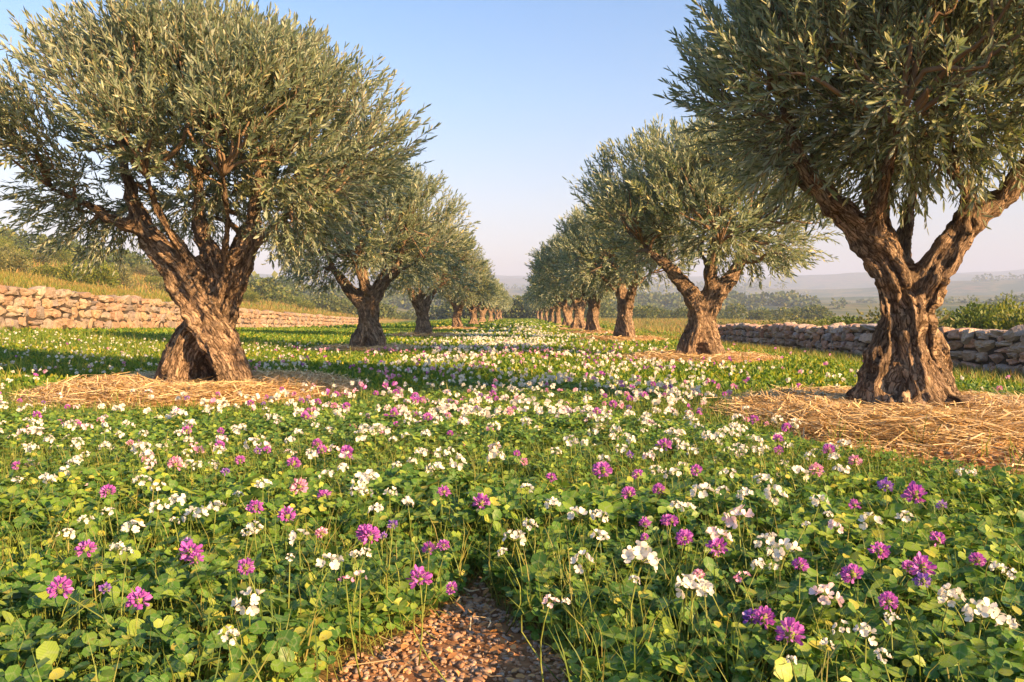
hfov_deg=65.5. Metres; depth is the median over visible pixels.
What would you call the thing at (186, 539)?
violet flower
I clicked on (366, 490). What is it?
white flower
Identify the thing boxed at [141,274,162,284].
bush
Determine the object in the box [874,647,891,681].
white flower
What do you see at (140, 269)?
bush
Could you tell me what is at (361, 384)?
pink blossoms
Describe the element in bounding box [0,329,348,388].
wild white blossoms
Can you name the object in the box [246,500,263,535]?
purple flower
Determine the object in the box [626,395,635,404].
purple flower
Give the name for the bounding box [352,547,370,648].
white flower
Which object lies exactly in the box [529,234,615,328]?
olive tree
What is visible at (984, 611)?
white flower
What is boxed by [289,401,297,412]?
white flower
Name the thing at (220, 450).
white flower
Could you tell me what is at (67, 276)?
bush
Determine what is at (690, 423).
white flower
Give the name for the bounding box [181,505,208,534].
white flower
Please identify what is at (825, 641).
white flower
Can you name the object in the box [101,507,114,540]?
white flower
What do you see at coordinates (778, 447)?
purple flower
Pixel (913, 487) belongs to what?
purple flower
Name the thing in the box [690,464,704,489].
purple flower
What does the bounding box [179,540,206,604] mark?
purple flower
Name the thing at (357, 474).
white flower
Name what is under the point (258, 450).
violet flower
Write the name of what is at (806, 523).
white flower
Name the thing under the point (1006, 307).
bush
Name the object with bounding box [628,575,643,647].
white flower
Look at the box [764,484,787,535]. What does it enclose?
white flower
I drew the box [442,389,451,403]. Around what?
pale pink flower
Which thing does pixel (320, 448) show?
purple flower
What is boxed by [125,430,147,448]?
white flower
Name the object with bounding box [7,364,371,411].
straw mulch
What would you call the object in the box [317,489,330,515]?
purple flower
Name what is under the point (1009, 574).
white flower
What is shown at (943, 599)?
white flower
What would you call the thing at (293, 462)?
purple flower
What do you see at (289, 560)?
white flower
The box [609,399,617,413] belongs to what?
purple flower
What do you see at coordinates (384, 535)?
violet flower
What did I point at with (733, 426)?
white flower
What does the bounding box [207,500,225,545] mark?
white flower
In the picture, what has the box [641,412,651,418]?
white flower
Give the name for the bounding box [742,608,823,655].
violet flower
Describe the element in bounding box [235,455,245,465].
purple flower
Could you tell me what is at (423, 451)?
white flower
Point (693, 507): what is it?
white flower
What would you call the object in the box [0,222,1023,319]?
woodland
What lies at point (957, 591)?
white flower
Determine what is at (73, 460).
white flower
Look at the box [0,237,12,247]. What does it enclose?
bush
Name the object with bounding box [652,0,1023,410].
olive tree
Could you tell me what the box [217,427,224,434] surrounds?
purple flower
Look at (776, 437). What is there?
purple flower
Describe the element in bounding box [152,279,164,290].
bush
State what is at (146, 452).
pale pink flower
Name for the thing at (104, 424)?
white flower
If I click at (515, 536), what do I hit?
white flower
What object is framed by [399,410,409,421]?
pale pink flower
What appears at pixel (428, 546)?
purple flower
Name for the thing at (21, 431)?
pale pink flower
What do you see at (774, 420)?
white flower
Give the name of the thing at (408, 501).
white flower
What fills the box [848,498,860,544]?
purple flower
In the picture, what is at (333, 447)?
pale pink flower
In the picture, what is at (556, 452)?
white flower
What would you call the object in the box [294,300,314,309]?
bush
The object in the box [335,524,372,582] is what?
purple flower
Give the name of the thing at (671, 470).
white flower
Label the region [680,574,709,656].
white flower
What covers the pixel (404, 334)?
straw mulch
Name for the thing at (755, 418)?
purple flower
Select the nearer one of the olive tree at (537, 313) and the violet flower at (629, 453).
the violet flower at (629, 453)
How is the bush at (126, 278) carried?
on the ground at (852, 287)
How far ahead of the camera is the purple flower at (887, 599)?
2.01 m
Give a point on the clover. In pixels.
(960, 659)
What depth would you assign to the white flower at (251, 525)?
2.74 m
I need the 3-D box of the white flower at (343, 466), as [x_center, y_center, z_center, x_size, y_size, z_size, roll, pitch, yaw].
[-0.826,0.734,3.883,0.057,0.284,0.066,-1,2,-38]
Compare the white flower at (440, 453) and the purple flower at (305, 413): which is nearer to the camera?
the white flower at (440, 453)
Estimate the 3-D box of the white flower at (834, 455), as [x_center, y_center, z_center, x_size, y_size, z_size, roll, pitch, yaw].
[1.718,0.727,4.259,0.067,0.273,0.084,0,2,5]
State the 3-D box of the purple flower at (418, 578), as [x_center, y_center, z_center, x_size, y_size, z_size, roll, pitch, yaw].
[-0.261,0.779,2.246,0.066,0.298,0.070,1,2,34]
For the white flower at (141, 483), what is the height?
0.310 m
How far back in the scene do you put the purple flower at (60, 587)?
2.05 m
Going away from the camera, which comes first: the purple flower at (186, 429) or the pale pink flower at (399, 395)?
the purple flower at (186, 429)
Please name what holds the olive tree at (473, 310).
on the ground at (852, 287)
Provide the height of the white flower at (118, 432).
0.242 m
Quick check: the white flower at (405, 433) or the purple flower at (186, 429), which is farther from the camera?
the purple flower at (186, 429)
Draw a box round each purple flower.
[11,460,19,470]
[32,410,41,419]
[46,575,129,671]
[74,539,96,618]
[99,484,126,496]
[125,586,152,669]
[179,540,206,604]
[181,426,193,435]
[187,551,220,624]
[211,440,224,462]
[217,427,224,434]
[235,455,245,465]
[237,557,259,616]
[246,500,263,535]
[247,399,253,412]
[263,446,270,457]
[277,506,295,562]
[286,456,300,471]
[300,410,310,419]
[312,438,338,452]
[314,398,332,413]
[315,525,380,607]
[316,444,326,455]
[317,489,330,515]
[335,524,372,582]
[340,445,369,464]
[342,402,349,413]
[367,383,388,401]
[386,539,449,639]
[390,407,401,418]
[405,397,418,412]
[405,564,432,665]
[413,581,456,681]
[414,485,451,520]
[421,541,436,619]
[422,412,432,420]
[472,493,489,532]
[513,449,519,463]
[544,473,556,492]
[581,485,635,530]
[590,461,612,488]
[592,407,600,433]
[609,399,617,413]
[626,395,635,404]
[631,469,642,489]
[639,517,651,572]
[640,532,648,575]
[652,483,664,505]
[652,529,692,551]
[655,438,671,461]
[660,514,672,585]
[664,514,678,593]
[675,531,692,569]
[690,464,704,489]
[705,537,733,598]
[750,415,758,429]
[751,605,775,666]
[771,617,805,681]
[772,433,783,457]
[773,445,783,454]
[781,422,791,433]
[791,557,808,603]
[822,443,834,463]
[839,563,863,603]
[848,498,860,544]
[860,591,898,620]
[867,542,890,600]
[892,560,917,608]
[900,480,927,507]
[908,551,936,611]
[915,552,986,632]
[929,531,945,582]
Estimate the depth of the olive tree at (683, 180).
16.61 m
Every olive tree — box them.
[0,0,441,383]
[260,147,480,347]
[365,215,495,334]
[424,254,497,327]
[447,268,502,323]
[464,283,506,321]
[479,287,510,320]
[493,297,512,319]
[494,303,513,318]
[522,292,555,320]
[522,300,542,318]
[524,229,647,331]
[524,286,570,321]
[524,299,542,319]
[525,264,587,325]
[527,283,571,323]
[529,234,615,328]
[549,188,705,336]
[562,110,847,356]
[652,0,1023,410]
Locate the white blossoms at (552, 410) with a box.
[0,359,983,424]
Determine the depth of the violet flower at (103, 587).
2.16 m
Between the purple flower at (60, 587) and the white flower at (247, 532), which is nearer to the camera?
the purple flower at (60, 587)
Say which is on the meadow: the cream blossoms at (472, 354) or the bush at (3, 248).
the cream blossoms at (472, 354)
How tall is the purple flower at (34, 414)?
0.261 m
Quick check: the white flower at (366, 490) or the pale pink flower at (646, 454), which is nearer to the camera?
the white flower at (366, 490)
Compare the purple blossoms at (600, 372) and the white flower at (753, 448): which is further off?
the purple blossoms at (600, 372)
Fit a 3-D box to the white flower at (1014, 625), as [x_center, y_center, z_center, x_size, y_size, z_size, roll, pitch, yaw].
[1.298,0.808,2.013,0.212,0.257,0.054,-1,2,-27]
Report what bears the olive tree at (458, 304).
on the ground at (852, 287)
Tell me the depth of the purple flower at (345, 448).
4.35 m
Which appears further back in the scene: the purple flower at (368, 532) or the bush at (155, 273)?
the bush at (155, 273)
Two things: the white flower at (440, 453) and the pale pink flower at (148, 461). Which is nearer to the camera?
the pale pink flower at (148, 461)
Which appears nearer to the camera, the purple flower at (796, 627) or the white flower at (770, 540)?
the purple flower at (796, 627)
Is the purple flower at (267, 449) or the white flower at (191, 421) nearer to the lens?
the purple flower at (267, 449)
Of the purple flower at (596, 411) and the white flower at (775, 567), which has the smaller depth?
the white flower at (775, 567)
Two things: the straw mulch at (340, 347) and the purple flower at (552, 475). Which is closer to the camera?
the purple flower at (552, 475)
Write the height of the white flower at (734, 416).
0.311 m
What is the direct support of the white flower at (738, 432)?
on the ground at (852, 287)
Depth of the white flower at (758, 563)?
2.38 m
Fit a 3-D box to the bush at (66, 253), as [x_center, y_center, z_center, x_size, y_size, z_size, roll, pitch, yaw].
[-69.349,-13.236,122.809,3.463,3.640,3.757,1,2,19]
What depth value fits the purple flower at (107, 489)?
3.38 m
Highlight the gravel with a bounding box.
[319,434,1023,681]
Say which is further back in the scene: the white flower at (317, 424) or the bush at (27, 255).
the bush at (27, 255)
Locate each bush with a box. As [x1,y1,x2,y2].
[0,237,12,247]
[0,243,18,256]
[0,249,9,272]
[1,236,16,250]
[3,250,32,273]
[11,247,36,260]
[30,262,62,278]
[31,253,54,263]
[43,253,68,262]
[48,245,75,264]
[56,259,96,285]
[58,258,112,284]
[78,258,122,288]
[107,262,134,274]
[111,263,135,289]
[130,265,152,275]
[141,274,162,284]
[148,270,162,278]
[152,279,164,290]
[242,291,260,302]
[246,285,254,297]
[290,296,301,302]
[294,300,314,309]
[718,319,746,324]
[757,313,822,325]
[813,316,830,325]
[816,312,875,325]
[851,304,954,326]
[938,298,1008,328]
[983,292,1023,322]
[983,298,1023,329]
[1000,314,1023,328]
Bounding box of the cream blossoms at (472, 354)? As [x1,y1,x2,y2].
[244,331,710,365]
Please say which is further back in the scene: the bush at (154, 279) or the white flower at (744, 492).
the bush at (154, 279)
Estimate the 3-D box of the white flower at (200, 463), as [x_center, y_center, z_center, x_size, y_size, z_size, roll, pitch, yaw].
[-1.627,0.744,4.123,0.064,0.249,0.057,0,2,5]
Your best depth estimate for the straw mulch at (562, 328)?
50.24 m
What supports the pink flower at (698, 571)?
on the ground at (852, 287)
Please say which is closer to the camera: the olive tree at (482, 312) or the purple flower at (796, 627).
the purple flower at (796, 627)
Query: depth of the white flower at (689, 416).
5.70 m
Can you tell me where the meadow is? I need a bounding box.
[0,284,1023,394]
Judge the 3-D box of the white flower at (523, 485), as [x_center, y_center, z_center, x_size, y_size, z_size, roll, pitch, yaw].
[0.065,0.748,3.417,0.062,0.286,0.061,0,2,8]
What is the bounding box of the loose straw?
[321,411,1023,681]
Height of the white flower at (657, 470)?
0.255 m
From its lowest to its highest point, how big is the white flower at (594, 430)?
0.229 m
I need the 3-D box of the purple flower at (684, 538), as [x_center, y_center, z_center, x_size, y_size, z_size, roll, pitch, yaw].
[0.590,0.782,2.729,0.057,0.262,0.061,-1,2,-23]
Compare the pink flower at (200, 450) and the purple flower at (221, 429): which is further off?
the purple flower at (221, 429)
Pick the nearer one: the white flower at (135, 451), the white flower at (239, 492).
the white flower at (239, 492)
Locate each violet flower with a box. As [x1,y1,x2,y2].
[35,582,111,664]
[183,536,192,578]
[220,467,229,483]
[253,446,261,455]
[380,531,399,616]
[387,520,397,579]
[626,450,633,471]
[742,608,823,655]
[877,477,893,509]
[912,571,967,623]
[935,499,953,527]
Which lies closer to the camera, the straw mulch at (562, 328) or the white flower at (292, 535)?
the white flower at (292, 535)
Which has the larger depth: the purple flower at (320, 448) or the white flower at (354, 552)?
the purple flower at (320, 448)
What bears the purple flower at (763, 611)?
on the ground at (852, 287)
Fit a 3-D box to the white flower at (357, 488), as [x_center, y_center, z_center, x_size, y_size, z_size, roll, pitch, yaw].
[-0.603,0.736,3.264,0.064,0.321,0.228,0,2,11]
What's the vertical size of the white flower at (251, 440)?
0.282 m
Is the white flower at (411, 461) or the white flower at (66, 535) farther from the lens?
the white flower at (411, 461)
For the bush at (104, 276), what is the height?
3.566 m
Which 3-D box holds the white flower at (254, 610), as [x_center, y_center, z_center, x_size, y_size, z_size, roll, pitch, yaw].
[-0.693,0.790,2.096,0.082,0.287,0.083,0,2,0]
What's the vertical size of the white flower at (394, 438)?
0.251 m
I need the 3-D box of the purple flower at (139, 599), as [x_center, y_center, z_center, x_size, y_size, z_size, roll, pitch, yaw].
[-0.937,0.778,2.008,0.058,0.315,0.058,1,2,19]
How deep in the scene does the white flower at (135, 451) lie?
4.48 m
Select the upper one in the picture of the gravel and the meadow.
the meadow
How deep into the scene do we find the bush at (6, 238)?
118.97 m
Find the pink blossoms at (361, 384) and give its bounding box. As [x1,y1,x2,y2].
[43,340,1009,413]
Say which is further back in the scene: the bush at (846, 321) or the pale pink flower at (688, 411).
the bush at (846, 321)
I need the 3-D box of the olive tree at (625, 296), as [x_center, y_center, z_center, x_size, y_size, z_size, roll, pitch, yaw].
[4.178,-2.819,30.050,6.046,6.101,6.667,0,2,-14]
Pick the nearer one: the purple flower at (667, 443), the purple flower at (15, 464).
the purple flower at (15, 464)
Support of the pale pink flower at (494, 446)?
on the ground at (852, 287)
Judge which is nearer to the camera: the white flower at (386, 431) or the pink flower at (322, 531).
the pink flower at (322, 531)
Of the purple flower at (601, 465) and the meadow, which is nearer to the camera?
the purple flower at (601, 465)
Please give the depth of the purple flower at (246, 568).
2.27 m
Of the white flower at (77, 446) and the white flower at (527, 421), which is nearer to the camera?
the white flower at (77, 446)
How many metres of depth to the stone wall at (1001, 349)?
22.53 m
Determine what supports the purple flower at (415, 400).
on the ground at (852, 287)
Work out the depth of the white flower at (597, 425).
5.95 m
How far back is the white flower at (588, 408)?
6.30 m
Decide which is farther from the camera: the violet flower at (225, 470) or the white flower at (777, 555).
the violet flower at (225, 470)
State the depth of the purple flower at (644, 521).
2.84 m
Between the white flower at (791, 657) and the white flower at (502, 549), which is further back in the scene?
the white flower at (502, 549)
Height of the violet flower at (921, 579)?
0.305 m
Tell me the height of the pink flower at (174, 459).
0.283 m
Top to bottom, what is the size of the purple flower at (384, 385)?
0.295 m
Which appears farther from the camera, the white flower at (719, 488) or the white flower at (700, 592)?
the white flower at (719, 488)
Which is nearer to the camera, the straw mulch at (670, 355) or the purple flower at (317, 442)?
the purple flower at (317, 442)
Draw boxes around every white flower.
[0,401,8,409]
[0,476,23,494]
[23,403,32,415]
[23,417,34,425]
[25,443,40,460]
[27,472,57,529]
[33,419,43,425]
[43,434,59,452]
[56,528,74,556]
[59,465,69,474]
[62,419,76,438]
[66,458,80,465]
[70,443,103,459]
[70,455,82,464]
[71,437,84,451]
[77,515,94,558]
[79,451,90,457]
[98,441,110,449]
[101,422,110,440]
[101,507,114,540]
[109,541,126,581]
[115,431,124,438]
[119,547,133,616]
[120,520,145,549]
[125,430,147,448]
[130,442,147,459]
[130,446,144,460]
[132,475,151,506]
[149,481,165,511]
[149,499,169,547]
[169,493,185,514]
[169,516,179,558]
[173,429,185,449]
[174,409,187,421]
[181,418,196,436]
[181,459,193,474]
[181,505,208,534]
[182,448,192,458]
[183,436,193,444]
[191,461,201,472]
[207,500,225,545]
[208,406,221,421]
[208,460,219,469]
[213,445,229,459]
[217,626,239,661]
[225,628,261,681]
[231,586,264,626]
[232,426,246,444]
[232,491,243,511]
[240,527,253,558]
[243,437,259,457]
[246,520,263,587]
[254,478,271,506]
[267,413,277,419]
[284,436,295,455]
[286,553,294,607]
[288,529,308,580]
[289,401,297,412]
[293,428,302,439]
[305,449,317,467]
[311,422,319,439]
[314,553,343,625]
[319,470,336,498]
[336,463,348,484]
[348,486,368,516]
[349,550,361,628]
[351,471,373,497]
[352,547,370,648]
[354,429,366,452]
[358,423,370,433]
[358,469,379,496]
[359,486,372,517]
[368,502,384,558]
[369,423,383,451]
[377,426,390,447]
[377,432,409,461]
[383,486,397,539]
[388,436,397,445]
[392,461,401,474]
[401,496,413,545]
[403,416,415,425]
[407,457,416,463]
[416,448,445,473]
[421,429,431,448]
[424,461,444,476]
[433,415,442,422]
[434,446,450,470]
[449,453,466,473]
[457,419,465,429]
[486,449,504,468]
[487,421,500,429]
[497,547,520,635]
[502,529,525,605]
[520,416,531,430]
[520,483,533,536]
[521,598,569,681]
[522,518,537,560]
[544,497,589,524]
[550,447,561,467]
[564,435,578,464]
[567,506,593,539]
[570,550,594,655]
[581,439,588,445]
[583,404,593,412]
[587,412,596,427]
[587,428,598,442]
[587,529,609,583]
[591,509,616,539]
[593,422,603,430]
[595,416,604,430]
[597,454,610,467]
[604,413,612,427]
[608,433,618,441]
[609,424,621,437]
[615,444,626,475]
[621,540,660,646]
[623,409,631,417]
[626,435,635,453]
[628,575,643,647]
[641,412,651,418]
[641,418,653,430]
[648,447,662,463]
[649,465,662,480]
[653,427,681,440]
[663,467,681,487]
[669,418,699,435]
[669,501,684,528]
[673,429,685,437]
[675,572,712,643]
[676,441,689,464]
[677,414,694,426]
[680,502,695,522]
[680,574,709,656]
[686,447,723,463]
[690,482,713,504]
[695,583,714,680]
[702,433,717,460]
[711,428,726,453]
[716,485,728,494]
[719,468,737,489]
[722,413,744,426]
[722,423,739,439]
[722,426,729,440]
[730,431,736,441]
[731,426,744,445]
[736,487,753,504]
[737,444,748,456]
[741,558,765,622]
[742,406,749,425]
[747,445,769,454]
[749,415,783,431]
[750,434,762,445]
[750,445,763,455]
[752,473,771,500]
[753,532,776,604]
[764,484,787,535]
[766,538,801,604]
[768,563,777,600]
[786,655,796,681]
[788,418,800,442]
[790,465,808,481]
[791,521,810,569]
[804,452,814,472]
[808,494,829,545]
[819,637,834,679]
[821,464,849,479]
[823,511,872,538]
[826,452,840,471]
[832,619,856,665]
[834,572,848,596]
[837,439,851,451]
[853,622,877,672]
[858,512,882,541]
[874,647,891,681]
[883,611,900,678]
[894,510,913,553]
[937,583,969,640]
[938,593,959,644]
[955,467,967,489]
[961,597,1005,638]
[967,469,983,503]
[989,561,1016,582]
[995,615,1023,633]
[998,567,1016,608]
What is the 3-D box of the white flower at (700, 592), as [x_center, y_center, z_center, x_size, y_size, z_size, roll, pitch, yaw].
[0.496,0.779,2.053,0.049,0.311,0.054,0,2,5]
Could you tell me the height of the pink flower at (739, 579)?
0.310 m
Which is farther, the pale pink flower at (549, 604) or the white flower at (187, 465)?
the white flower at (187, 465)
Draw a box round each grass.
[0,248,1023,386]
[0,325,1023,681]
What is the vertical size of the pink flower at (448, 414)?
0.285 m
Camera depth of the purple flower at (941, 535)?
2.67 m
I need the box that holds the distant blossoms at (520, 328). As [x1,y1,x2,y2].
[453,321,581,332]
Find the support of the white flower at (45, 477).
on the ground at (852, 287)
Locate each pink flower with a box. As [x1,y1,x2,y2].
[16,428,27,434]
[29,426,44,439]
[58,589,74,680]
[81,423,92,430]
[95,414,107,435]
[125,440,133,452]
[139,450,154,465]
[144,458,156,474]
[167,455,182,479]
[189,442,202,456]
[195,446,204,457]
[215,435,227,448]
[258,441,272,457]
[290,478,307,500]
[315,527,327,566]
[321,401,330,410]
[328,402,337,415]
[328,444,339,457]
[338,451,385,469]
[338,575,360,681]
[353,570,367,658]
[395,394,402,404]
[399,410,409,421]
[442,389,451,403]
[445,412,451,423]
[458,416,469,425]
[488,442,500,450]
[519,458,527,476]
[540,594,559,681]
[565,408,575,412]
[642,452,653,470]
[666,406,675,414]
[666,410,693,421]
[693,568,720,620]
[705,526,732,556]
[722,505,753,587]
[733,571,756,661]
[809,462,824,480]
[809,582,843,637]
[828,519,843,605]
[848,454,862,473]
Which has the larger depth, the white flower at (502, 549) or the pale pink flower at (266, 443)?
the pale pink flower at (266, 443)
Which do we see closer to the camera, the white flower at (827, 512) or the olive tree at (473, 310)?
the white flower at (827, 512)
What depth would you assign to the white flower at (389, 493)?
3.22 m
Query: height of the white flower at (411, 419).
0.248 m
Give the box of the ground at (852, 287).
[0,263,1023,681]
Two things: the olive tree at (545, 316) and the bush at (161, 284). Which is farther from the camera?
the olive tree at (545, 316)
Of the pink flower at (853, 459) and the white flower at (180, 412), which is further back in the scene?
the white flower at (180, 412)
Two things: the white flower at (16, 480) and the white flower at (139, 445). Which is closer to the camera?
the white flower at (16, 480)
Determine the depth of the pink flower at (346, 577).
2.16 m
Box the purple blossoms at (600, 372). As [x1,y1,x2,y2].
[0,339,849,414]
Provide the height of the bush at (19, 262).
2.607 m
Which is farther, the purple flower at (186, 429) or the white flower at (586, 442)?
the purple flower at (186, 429)
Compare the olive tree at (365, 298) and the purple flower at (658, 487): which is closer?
the purple flower at (658, 487)
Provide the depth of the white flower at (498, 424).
5.26 m
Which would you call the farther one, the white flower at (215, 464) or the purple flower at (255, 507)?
the white flower at (215, 464)
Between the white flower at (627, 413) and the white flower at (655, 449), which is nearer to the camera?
the white flower at (655, 449)
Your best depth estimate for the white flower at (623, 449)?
4.46 m
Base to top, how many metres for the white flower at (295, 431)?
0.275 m
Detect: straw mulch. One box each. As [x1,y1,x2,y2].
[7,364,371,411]
[304,342,429,352]
[388,331,462,338]
[433,325,480,328]
[554,327,608,329]
[566,329,613,335]
[575,333,668,342]
[621,348,782,365]
[701,382,1023,454]
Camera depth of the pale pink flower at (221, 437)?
4.64 m
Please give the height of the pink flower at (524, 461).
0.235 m
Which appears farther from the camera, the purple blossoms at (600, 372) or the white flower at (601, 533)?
the purple blossoms at (600, 372)
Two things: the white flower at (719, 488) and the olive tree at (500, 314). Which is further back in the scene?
the olive tree at (500, 314)
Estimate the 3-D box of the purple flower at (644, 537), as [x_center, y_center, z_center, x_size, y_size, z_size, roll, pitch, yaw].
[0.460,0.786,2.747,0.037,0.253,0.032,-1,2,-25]
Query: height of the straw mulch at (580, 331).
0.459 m
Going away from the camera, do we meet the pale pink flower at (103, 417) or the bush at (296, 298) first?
the pale pink flower at (103, 417)
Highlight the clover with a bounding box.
[0,377,1023,681]
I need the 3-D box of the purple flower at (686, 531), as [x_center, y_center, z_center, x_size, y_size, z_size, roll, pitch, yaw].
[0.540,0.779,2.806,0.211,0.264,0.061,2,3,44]
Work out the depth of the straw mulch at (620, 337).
29.10 m
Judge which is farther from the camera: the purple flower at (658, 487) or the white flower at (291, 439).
the white flower at (291, 439)
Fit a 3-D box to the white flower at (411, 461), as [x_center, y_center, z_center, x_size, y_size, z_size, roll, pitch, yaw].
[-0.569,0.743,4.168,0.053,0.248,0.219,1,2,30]
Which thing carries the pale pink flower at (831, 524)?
on the ground at (852, 287)
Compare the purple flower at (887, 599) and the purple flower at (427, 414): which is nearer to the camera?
the purple flower at (887, 599)
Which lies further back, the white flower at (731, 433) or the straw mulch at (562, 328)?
the straw mulch at (562, 328)
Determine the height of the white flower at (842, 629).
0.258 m
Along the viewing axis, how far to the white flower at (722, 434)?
5.12 m
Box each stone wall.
[0,285,358,331]
[717,322,1023,374]
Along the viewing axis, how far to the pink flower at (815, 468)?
3.86 m
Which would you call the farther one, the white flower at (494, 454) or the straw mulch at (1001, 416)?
the straw mulch at (1001, 416)
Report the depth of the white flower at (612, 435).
5.43 m
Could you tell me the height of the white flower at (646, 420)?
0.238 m
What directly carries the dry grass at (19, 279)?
on the ground at (852, 287)
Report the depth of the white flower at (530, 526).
2.87 m
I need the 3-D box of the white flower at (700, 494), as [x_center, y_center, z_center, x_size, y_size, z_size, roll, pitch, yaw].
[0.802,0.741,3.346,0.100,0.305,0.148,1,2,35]
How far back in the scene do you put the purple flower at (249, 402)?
7.41 m
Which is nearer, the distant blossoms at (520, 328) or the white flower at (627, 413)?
the white flower at (627, 413)
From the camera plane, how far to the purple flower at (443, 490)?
3.32 m
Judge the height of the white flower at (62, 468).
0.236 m
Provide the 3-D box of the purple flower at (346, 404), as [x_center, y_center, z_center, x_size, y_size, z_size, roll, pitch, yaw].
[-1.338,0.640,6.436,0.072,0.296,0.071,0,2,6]
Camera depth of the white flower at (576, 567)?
2.30 m
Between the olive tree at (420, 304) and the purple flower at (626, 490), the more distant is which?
the olive tree at (420, 304)
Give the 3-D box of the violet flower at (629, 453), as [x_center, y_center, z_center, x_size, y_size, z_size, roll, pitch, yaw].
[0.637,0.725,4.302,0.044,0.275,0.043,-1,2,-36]
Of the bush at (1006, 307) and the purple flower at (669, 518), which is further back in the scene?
the bush at (1006, 307)
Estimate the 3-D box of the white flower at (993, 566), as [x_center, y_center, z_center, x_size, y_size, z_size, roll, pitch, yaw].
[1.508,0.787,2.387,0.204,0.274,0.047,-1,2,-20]
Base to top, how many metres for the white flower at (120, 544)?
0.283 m
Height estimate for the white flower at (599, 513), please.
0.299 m
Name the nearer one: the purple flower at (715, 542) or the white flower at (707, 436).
the purple flower at (715, 542)
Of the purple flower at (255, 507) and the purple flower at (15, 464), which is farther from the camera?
the purple flower at (15, 464)
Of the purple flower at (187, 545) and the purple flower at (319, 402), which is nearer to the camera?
the purple flower at (187, 545)
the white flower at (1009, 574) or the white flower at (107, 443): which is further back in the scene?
the white flower at (107, 443)
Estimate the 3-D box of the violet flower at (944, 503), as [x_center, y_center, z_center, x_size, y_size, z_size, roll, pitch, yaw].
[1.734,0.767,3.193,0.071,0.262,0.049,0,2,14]
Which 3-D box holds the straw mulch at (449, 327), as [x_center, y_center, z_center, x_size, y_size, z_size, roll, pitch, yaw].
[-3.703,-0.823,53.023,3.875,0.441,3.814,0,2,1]
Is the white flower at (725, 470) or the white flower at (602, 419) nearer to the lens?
the white flower at (725, 470)
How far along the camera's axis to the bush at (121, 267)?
122.59 m
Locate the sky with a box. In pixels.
[0,0,1023,276]
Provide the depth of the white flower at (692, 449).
4.59 m
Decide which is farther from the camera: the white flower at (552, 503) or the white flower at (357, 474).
the white flower at (357, 474)
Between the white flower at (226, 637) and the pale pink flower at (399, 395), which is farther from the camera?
the pale pink flower at (399, 395)
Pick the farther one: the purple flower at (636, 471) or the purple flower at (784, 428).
the purple flower at (784, 428)
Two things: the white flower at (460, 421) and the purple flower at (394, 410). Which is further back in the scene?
the purple flower at (394, 410)
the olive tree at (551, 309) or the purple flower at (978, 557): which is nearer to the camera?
the purple flower at (978, 557)
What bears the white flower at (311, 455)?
on the ground at (852, 287)
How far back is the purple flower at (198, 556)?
2.42 m
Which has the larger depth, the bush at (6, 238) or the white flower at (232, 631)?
the bush at (6, 238)
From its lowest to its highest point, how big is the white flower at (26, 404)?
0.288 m
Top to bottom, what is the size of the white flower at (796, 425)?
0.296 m
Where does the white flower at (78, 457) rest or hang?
on the ground at (852, 287)
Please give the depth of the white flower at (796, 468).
3.84 m
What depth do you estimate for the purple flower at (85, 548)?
2.58 m
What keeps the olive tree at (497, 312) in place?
on the ground at (852, 287)
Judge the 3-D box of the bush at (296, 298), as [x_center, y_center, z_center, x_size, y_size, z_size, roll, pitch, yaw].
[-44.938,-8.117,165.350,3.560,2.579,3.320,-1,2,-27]
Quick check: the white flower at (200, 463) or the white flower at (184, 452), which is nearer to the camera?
the white flower at (200, 463)
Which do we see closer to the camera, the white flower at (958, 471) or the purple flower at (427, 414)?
the white flower at (958, 471)
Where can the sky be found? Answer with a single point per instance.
(521, 92)
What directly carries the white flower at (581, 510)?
on the ground at (852, 287)
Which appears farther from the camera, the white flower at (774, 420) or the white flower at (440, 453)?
the white flower at (774, 420)
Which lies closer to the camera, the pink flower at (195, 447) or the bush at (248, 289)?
the pink flower at (195, 447)
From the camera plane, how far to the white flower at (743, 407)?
6.52 m
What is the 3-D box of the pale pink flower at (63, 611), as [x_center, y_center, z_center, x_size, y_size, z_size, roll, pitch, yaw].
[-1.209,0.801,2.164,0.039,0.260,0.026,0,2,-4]
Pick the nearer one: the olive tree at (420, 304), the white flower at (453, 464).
the white flower at (453, 464)
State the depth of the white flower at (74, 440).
4.84 m
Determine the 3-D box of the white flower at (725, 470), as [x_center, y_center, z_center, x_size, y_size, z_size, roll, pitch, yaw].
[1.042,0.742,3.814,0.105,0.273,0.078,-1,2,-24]
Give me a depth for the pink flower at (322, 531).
2.73 m
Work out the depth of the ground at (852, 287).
7.88 m
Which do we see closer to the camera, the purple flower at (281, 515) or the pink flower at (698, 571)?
the pink flower at (698, 571)
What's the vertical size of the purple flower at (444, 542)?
0.310 m
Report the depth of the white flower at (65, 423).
5.30 m
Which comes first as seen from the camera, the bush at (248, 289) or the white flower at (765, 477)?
the white flower at (765, 477)
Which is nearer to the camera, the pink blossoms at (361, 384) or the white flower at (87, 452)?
the white flower at (87, 452)
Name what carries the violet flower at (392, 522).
on the ground at (852, 287)
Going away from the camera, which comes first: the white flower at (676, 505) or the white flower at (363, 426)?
the white flower at (676, 505)
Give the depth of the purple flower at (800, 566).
2.25 m
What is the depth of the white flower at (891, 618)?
1.91 m
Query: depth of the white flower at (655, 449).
4.39 m
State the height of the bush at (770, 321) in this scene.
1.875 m
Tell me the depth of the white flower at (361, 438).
4.93 m
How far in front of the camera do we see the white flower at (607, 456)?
4.55 m
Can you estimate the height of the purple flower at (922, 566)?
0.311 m
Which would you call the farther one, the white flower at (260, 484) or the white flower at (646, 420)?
the white flower at (646, 420)
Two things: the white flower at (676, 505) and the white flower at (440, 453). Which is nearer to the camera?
the white flower at (676, 505)
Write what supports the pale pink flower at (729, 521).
on the ground at (852, 287)

